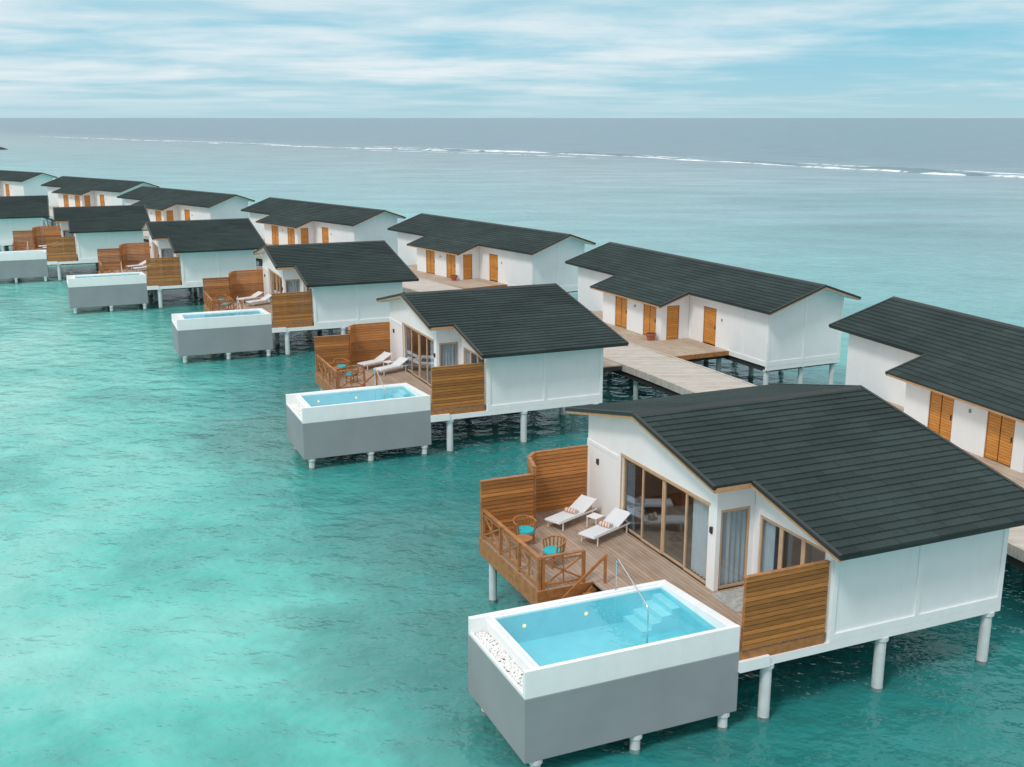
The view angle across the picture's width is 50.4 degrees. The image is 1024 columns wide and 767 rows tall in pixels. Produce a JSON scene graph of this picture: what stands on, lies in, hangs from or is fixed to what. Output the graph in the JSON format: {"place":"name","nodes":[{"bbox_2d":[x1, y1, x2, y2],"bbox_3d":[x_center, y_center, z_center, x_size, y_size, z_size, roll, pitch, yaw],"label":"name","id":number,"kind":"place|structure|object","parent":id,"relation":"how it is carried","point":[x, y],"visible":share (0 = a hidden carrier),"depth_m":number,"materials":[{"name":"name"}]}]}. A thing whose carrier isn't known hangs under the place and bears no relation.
{"place":"outdoors","nodes":[
{"label":"outdoors","id":0,"kind":"place"},
{"bbox_2d":[0,118,1023,766],"bbox_3d":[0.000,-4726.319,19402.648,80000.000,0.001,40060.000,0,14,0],"label":"sea","id":1,"kind":"structure","parent":0,"point":[202,564],"depth_m":48.11,"materials":[{"name":"liquid"}]},
{"bbox_2d":[0,195,55,251],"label":"overwater villa","id":2,"kind":"object","parent":1,"relation":"in","point":[19,213],"visible":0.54,"depth_m":121.53,"materials":[{"name":"paint"}]},
{"bbox_2d":[0,170,57,195],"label":"twin villa","id":3,"kind":"object","parent":1,"relation":"in","point":[18,183],"visible":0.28,"depth_m":184.68,"materials":[{"name":"white paint"}]},
{"bbox_2d":[5,184,9,195],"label":"louvred door","id":4,"kind":"structure","parent":3,"relation":"in","point":[6,185],"depth_m":186.12,"materials":[{"name":"orange wood"}]},
{"bbox_2d":[0,205,150,283],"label":"overwater villa","id":5,"kind":"object","parent":1,"relation":"in","point":[84,234],"visible":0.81,"depth_m":106.74,"materials":[{"name":"paint"}]},
{"bbox_2d":[40,176,158,208],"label":"twin villa","id":6,"kind":"object","parent":1,"relation":"in","point":[67,191],"visible":0.37,"depth_m":161.77,"materials":[{"name":"black tile"}]},
{"bbox_2d":[63,194,68,206],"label":"louvred door","id":7,"kind":"structure","parent":6,"relation":"in","point":[66,203],"depth_m":163.65,"materials":[{"name":"orange wood"}]},
{"bbox_2d":[75,195,79,206],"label":"louvred door","id":8,"kind":"structure","parent":6,"relation":"in","point":[77,198],"depth_m":161.41,"materials":[{"name":"orange wood"}]},
{"bbox_2d":[84,195,90,205],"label":"plain door","id":9,"kind":"structure","parent":6,"relation":"in","point":[86,198],"depth_m":161.13,"materials":[{"name":"orange wood"}]},
{"bbox_2d":[100,195,104,205],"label":"louvred door","id":10,"kind":"structure","parent":6,"relation":"in","point":[102,201],"depth_m":160.56,"materials":[{"name":"orange wood"}]},
{"bbox_2d":[66,218,265,314],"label":"overwater villa","id":11,"kind":"object","parent":1,"relation":"in","point":[183,254],"visible":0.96,"depth_m":91.51,"materials":[{"name":"paint"}]},
{"bbox_2d":[127,260,145,269],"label":"sun lounger","id":12,"kind":"object","parent":11,"relation":"on","point":[141,263],"visible":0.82,"depth_m":98.43,"materials":[{"name":"fabric"}]},
{"bbox_2d":[133,263,155,271],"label":"sun lounger","id":13,"kind":"object","parent":11,"relation":"on","point":[134,268],"visible":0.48,"depth_m":96.78,"materials":[{"name":"fabric"}]},
{"bbox_2d":[117,186,254,220],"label":"twin villa","id":14,"kind":"object","parent":1,"relation":"in","point":[165,204],"visible":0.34,"depth_m":134.77,"materials":[{"name":"black tile"}]},
{"bbox_2d":[155,210,161,220],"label":"louvred door","id":15,"kind":"structure","parent":14,"relation":"in","point":[158,213],"depth_m":135.56,"materials":[{"name":"orange wood"}]},
{"bbox_2d":[166,210,173,220],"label":"plain door","id":16,"kind":"structure","parent":14,"relation":"in","point":[169,214],"depth_m":135.16,"materials":[{"name":"orange wood"}]},
{"bbox_2d":[185,210,189,219],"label":"louvred door","id":17,"kind":"structure","parent":14,"relation":"in","point":[187,212],"depth_m":134.40,"materials":[{"name":"orange wood"}]},
{"bbox_2d":[171,240,418,363],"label":"overwater villa","id":18,"kind":"object","parent":1,"relation":"in","point":[320,287],"visible":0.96,"depth_m":73.75,"materials":[{"name":"paint"}]},
{"bbox_2d":[216,294,226,303],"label":"tub chair","id":19,"kind":"object","parent":18,"relation":"on","point":[222,297],"visible":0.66,"depth_m":79.04,"materials":[{"name":"brown wood"}]},
{"bbox_2d":[222,298,231,309],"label":"tub chair","id":20,"kind":"object","parent":18,"relation":"on","point":[226,303],"visible":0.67,"depth_m":77.17,"materials":[{"name":"brown wood"}]},
{"bbox_2d":[236,291,262,303],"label":"sun lounger","id":21,"kind":"object","parent":18,"relation":"on","point":[256,294],"visible":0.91,"depth_m":80.87,"materials":[{"name":"plastic"}]},
{"bbox_2d":[246,294,271,302],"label":"sun lounger","id":22,"kind":"object","parent":18,"relation":"on","point":[266,297],"visible":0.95,"depth_m":79.60,"materials":[{"name":"plastic"}]},
{"bbox_2d":[270,271,272,302],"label":"sliding door","id":23,"kind":"structure","parent":18,"relation":"in","point":[271,277],"depth_m":79.69,"materials":[{"name":"brown wood"}]},
{"bbox_2d":[272,272,276,292],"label":"sliding door","id":24,"kind":"structure","parent":18,"relation":"in","point":[274,275],"depth_m":78.34,"materials":[{"name":"brown wood"}]},
{"bbox_2d":[276,275,279,292],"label":"sliding door","id":25,"kind":"structure","parent":18,"relation":"in","point":[277,277],"depth_m":77.33,"materials":[{"name":"brown wood"}]},
{"bbox_2d":[279,277,282,311],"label":"sliding door","id":26,"kind":"structure","parent":18,"relation":"in","point":[280,279],"depth_m":76.16,"materials":[{"name":"brown wood"}]},
{"bbox_2d":[285,279,299,298],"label":"side window","id":27,"kind":"structure","parent":18,"relation":"in","point":[291,279],"depth_m":75.14,"materials":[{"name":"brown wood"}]},
{"bbox_2d":[241,197,405,263],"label":"twin villa","id":28,"kind":"object","parent":1,"relation":"in","point":[277,221],"visible":0.53,"depth_m":113.68,"materials":[{"name":"black tile"}]},
{"bbox_2d":[271,225,278,244],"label":"louvred door","id":29,"kind":"structure","parent":28,"relation":"in","point":[275,236],"depth_m":116.91,"materials":[{"name":"orange wood"}]},
{"bbox_2d":[287,228,294,243],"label":"louvred door","id":30,"kind":"structure","parent":28,"relation":"in","point":[291,234],"depth_m":114.32,"materials":[{"name":"orange wood"}]},
{"bbox_2d":[301,228,308,243],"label":"plain door","id":31,"kind":"structure","parent":28,"relation":"in","point":[304,231],"depth_m":113.82,"materials":[{"name":"orange wood"}]},
{"bbox_2d":[322,227,328,242],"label":"louvred door","id":32,"kind":"structure","parent":28,"relation":"in","point":[325,237],"depth_m":112.90,"materials":[{"name":"orange wood"}]},
{"bbox_2d":[286,283,628,469],"bbox_3d":[-2.786,-0.837,56.862,18.912,7.625,13.000,-6,15,-22],"label":"overwater villa","id":33,"kind":"object","parent":1,"relation":"in","point":[522,350],"visible":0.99,"depth_m":53.04,"materials":[{"name":"paint"}]},
{"bbox_2d":[333,358,347,372],"bbox_3d":[-9.123,-0.885,57.880,0.798,0.842,0.737,-9,16,-32],"label":"tub chair","id":34,"kind":"object","parent":33,"relation":"on","point":[342,366],"visible":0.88,"depth_m":57.90,"materials":[{"name":"brown wood"}]},
{"bbox_2d":[345,365,358,383],"bbox_3d":[-8.254,-0.477,56.211,0.737,0.842,0.798,-10,17,-37],"label":"tub chair","id":35,"kind":"object","parent":33,"relation":"on","point":[353,374],"visible":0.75,"depth_m":56.18,"materials":[{"name":"brown wood"}]},
{"bbox_2d":[357,351,392,369],"bbox_3d":[-7.512,-1.243,59.690,0.675,0.671,1.992,13,19,42],"label":"sun lounger","id":36,"kind":"object","parent":33,"relation":"on","point":[383,356],"visible":0.99,"depth_m":59.77,"materials":[{"name":"fabric"}]},
{"bbox_2d":[373,357,408,375],"bbox_3d":[-6.475,-0.934,58.428,0.675,0.671,1.992,13,19,42],"label":"sun lounger","id":37,"kind":"object","parent":33,"relation":"on","point":[399,361],"visible":0.98,"depth_m":58.54,"materials":[{"name":"fabric"}]},
{"bbox_2d":[404,325,412,372],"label":"sliding door","id":38,"kind":"structure","parent":33,"relation":"in","point":[404,325],"depth_m":58.82,"materials":[{"name":"brown wood"}]},
{"bbox_2d":[411,329,419,377],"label":"sliding door","id":39,"kind":"structure","parent":33,"relation":"in","point":[413,373],"depth_m":57.65,"materials":[{"name":"brown wood"}]},
{"bbox_2d":[419,333,428,382],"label":"sliding door","id":40,"kind":"structure","parent":33,"relation":"in","point":[421,378],"depth_m":56.63,"materials":[{"name":"brown wood"}]},
{"bbox_2d":[426,337,433,385],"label":"sliding door","id":41,"kind":"structure","parent":33,"relation":"in","point":[429,384],"depth_m":55.46,"materials":[{"name":"brown wood"}]},
{"bbox_2d":[439,342,457,365],"bbox_3d":[-3.161,-0.863,54.367,0.980,2.420,0.060,-6,15,-22],"label":"side window","id":42,"kind":"structure","parent":33,"relation":"in","point":[456,343],"depth_m":54.10,"materials":[{"name":"brown wood"}]},
{"bbox_2d":[470,350,477,362],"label":"glass door","id":43,"kind":"structure","parent":33,"relation":"in","point":[470,350],"depth_m":53.23,"materials":[{"name":"brown wood"}]},
{"bbox_2d":[387,213,595,300],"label":"twin villa","id":44,"kind":"object","parent":1,"relation":"in","point":[471,254],"visible":0.61,"depth_m":91.43,"materials":[{"name":"white paint"}]},
{"bbox_2d":[426,250,434,273],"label":"louvred door","id":45,"kind":"structure","parent":44,"relation":"in","point":[430,255],"depth_m":95.38,"materials":[{"name":"orange wood"}]},
{"bbox_2d":[446,254,455,276],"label":"louvred door","id":46,"kind":"structure","parent":44,"relation":"in","point":[451,267],"depth_m":92.62,"materials":[{"name":"orange wood"}]},
{"bbox_2d":[450,275,457,280],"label":"plant pot","id":47,"kind":"object","parent":44,"relation":"on","point":[453,277],"visible":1,"depth_m":91.24,"materials":[{"name":"ceramic"}]},
{"bbox_2d":[463,254,471,279],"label":"plain door","id":48,"kind":"structure","parent":44,"relation":"in","point":[467,259],"depth_m":91.97,"materials":[{"name":"orange wood"}]},
{"bbox_2d":[489,254,497,280],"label":"louvred door","id":49,"kind":"structure","parent":44,"relation":"in","point":[493,258],"depth_m":90.83,"materials":[{"name":"orange wood"}]},
{"bbox_2d":[41,136,1023,177],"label":"surf foam","id":50,"kind":"object","parent":1,"relation":"on","point":[934,173],"visible":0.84,"depth_m":422.97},
{"bbox_2d":[45,208,1023,569],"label":"boardwalk","id":51,"kind":"structure","parent":1,"relation":"in","point":[661,372],"depth_m":58.94,"materials":[{"name":"wood"}]},
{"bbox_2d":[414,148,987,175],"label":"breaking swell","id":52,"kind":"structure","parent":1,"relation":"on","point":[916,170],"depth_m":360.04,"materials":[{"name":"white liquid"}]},
{"bbox_2d":[565,242,860,384],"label":"twin villa","id":53,"kind":"object","parent":1,"relation":"in","point":[689,309],"visible":0.73,"depth_m":65.29,"materials":[{"name":"paint"}]},
{"bbox_2d":[615,296,626,327],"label":"louvred door","id":54,"kind":"structure","parent":53,"relation":"in","point":[621,303],"depth_m":70.89,"materials":[{"name":"orange wood"}]},
{"bbox_2d":[643,304,655,336],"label":"louvred door","id":55,"kind":"structure","parent":53,"relation":"in","point":[649,317],"depth_m":67.85,"materials":[{"name":"orange wood"}]},
{"bbox_2d":[645,332,656,340],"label":"plant pot","id":56,"kind":"object","parent":53,"relation":"on","point":[650,336],"visible":1,"depth_m":66.71,"materials":[{"name":"ceramic"}]},
{"bbox_2d":[666,305,678,338],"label":"door","id":57,"kind":"structure","parent":53,"relation":"in","point":[672,329],"depth_m":66.97,"materials":[{"name":"orange wood"}]},
{"bbox_2d":[703,306,716,344],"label":"louvred door","id":58,"kind":"structure","parent":53,"relation":"in","point":[709,328],"depth_m":65.52,"materials":[{"name":"orange wood"}]},
{"bbox_2d":[468,383,1023,766],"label":"overwater villa","id":59,"kind":"object","parent":1,"relation":"in","point":[826,517],"visible":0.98,"depth_m":30.45,"materials":[{"name":"tile"}]},
{"bbox_2d":[513,534,531,558],"bbox_3d":[0.335,5.096,33.881,0.600,0.619,0.600,0,14,0],"label":"round table","id":60,"kind":"object","parent":59,"relation":"on","point":[525,538],"visible":0.55,"depth_m":33.83,"materials":[{"name":"brown wood"}]},
{"bbox_2d":[513,515,536,543],"bbox_3d":[0.401,4.727,34.917,0.798,0.842,0.737,-9,16,-32],"label":"tub chair","id":61,"kind":"object","parent":59,"relation":"on","point":[526,530],"visible":0.93,"depth_m":34.89,"materials":[{"name":"brown wood"}]},
{"bbox_2d":[542,535,566,568],"bbox_3d":[1.286,5.133,33.256,0.737,0.842,0.798,-11,17,-37],"label":"tub chair","id":62,"kind":"object","parent":59,"relation":"on","point":[550,549],"visible":0.93,"depth_m":33.24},
{"bbox_2d":[545,494,596,530],"bbox_3d":[1.996,4.366,36.740,0.675,0.671,1.992,12,18,41],"label":"sun lounger","id":63,"kind":"object","parent":59,"relation":"on","point":[582,503],"visible":0.84,"depth_m":36.79,"materials":[{"name":"fabric"}]},
{"bbox_2d":[564,507,578,513],"bbox_3d":[2.014,4.279,36.739,0.440,0.149,0.264,12,18,41],"label":"rolled towel","id":64,"kind":"object","parent":63,"relation":"on","point":[571,510],"visible":1,"depth_m":36.67,"materials":[{"name":"white fabric"}]},
{"bbox_2d":[586,513,603,526],"bbox_3d":[2.781,4.603,36.364,0.440,0.390,0.440,12,18,41],"label":"side table","id":65,"kind":"object","parent":59,"relation":"on","point":[595,516],"visible":0.91,"depth_m":36.33,"materials":[{"name":"white plastic"}]},
{"bbox_2d":[578,507,631,545],"bbox_3d":[3.044,4.673,35.488,0.675,0.671,1.992,12,18,41],"label":"sun lounger","id":66,"kind":"object","parent":59,"relation":"on","point":[616,517],"visible":0.87,"depth_m":35.56,"materials":[{"name":"fabric"}]},
{"bbox_2d":[598,521,612,527],"bbox_3d":[3.062,4.585,35.486,0.440,0.149,0.264,12,18,41],"label":"rolled towel","id":67,"kind":"object","parent":66,"relation":"on","point":[605,524],"visible":1,"depth_m":35.41,"materials":[{"name":"white fabric"}]},
{"bbox_2d":[622,457,642,538],"bbox_3d":[3.968,3.714,35.516,0.065,2.480,1.270,-6,15,-23],"label":"sliding door","id":68,"kind":"structure","parent":59,"relation":"in","point":[624,478],"depth_m":35.94,"materials":[{"name":"brown wood"}]},
{"bbox_2d":[641,468,663,553],"bbox_3d":[4.447,3.994,34.368,0.065,2.480,1.280,-6,15,-23],"label":"sliding door","id":69,"kind":"structure","parent":59,"relation":"in","point":[643,475],"depth_m":34.66,"materials":[{"name":"brown wood"}]},
{"bbox_2d":[662,480,685,567],"bbox_3d":[4.982,4.271,33.239,0.065,2.480,1.280,-6,15,-23],"label":"sliding door","id":70,"kind":"structure","parent":59,"relation":"in","point":[665,482],"depth_m":33.68,"materials":[{"name":"brown wood"}]},
{"bbox_2d":[683,493,708,584],"bbox_3d":[5.458,4.552,32.085,0.065,2.480,1.270,-6,15,-23],"label":"sliding door","id":71,"kind":"structure","parent":59,"relation":"in","point":[687,495],"depth_m":32.51,"materials":[{"name":"brown wood"}]},
{"bbox_2d":[718,506,749,588],"bbox_3d":[6.395,4.737,31.456,0.980,2.420,0.060,-6,15,-23],"label":"side window","id":72,"kind":"structure","parent":59,"relation":"in","point":[747,507],"depth_m":31.49,"materials":[{"name":"brown wood"}]},
{"bbox_2d":[758,515,781,572],"bbox_3d":[7.361,4.934,31.050,0.060,2.230,0.960,-6,15,-23],"label":"glass door","id":73,"kind":"structure","parent":59,"relation":"in","point":[763,518],"depth_m":31.23,"materials":[{"name":"brown wood"}]},
{"bbox_2d":[779,527,803,568],"bbox_3d":[7.744,5.145,30.188,0.060,2.230,0.970,-6,15,-23],"label":"glass door","id":74,"kind":"structure","parent":59,"relation":"in","point":[783,529],"depth_m":30.35,"materials":[{"name":"brown wood"}]},
{"bbox_2d":[802,538,825,563],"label":"glass door","id":75,"kind":"structure","parent":59,"relation":"in","point":[805,541],"depth_m":29.47,"materials":[{"name":"brown wood"}]},
{"bbox_2d":[829,296,1023,487],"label":"twin villa","id":76,"kind":"object","parent":1,"relation":"in","point":[956,378],"visible":0.67,"depth_m":47.40,"materials":[{"name":"tile"}]},
{"bbox_2d":[927,391,953,440],"bbox_3d":[18.196,1.291,46.104,0.120,2.200,1.500,-4,14,-18],"label":"louvred door","id":77,"kind":"structure","parent":76,"relation":"in","point":[936,405],"depth_m":46.12,"materials":[{"name":"orange wood"}]},
{"bbox_2d":[984,411,1015,465],"bbox_3d":[19.269,2.069,42.918,0.120,2.200,1.500,-4,14,-18],"label":"louvred door","id":78,"kind":"structure","parent":76,"relation":"in","point":[994,421],"depth_m":42.97,"materials":[{"name":"orange wood"}]},
{"bbox_2d":[0,0,1023,117],"label":"sky","id":79,"kind":"structure","parent":0,"point":[59,58],"materials":[{"name":"blue"}]},
{"bbox_2d":[666,523,684,541],"bbox_3d":[5.293,4.851,35.245,0.691,0.440,0.691,0,14,0],"label":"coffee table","id":80,"kind":"object","parent":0,"point":[675,528],"visible":0.87,"depth_m":35.22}
]}

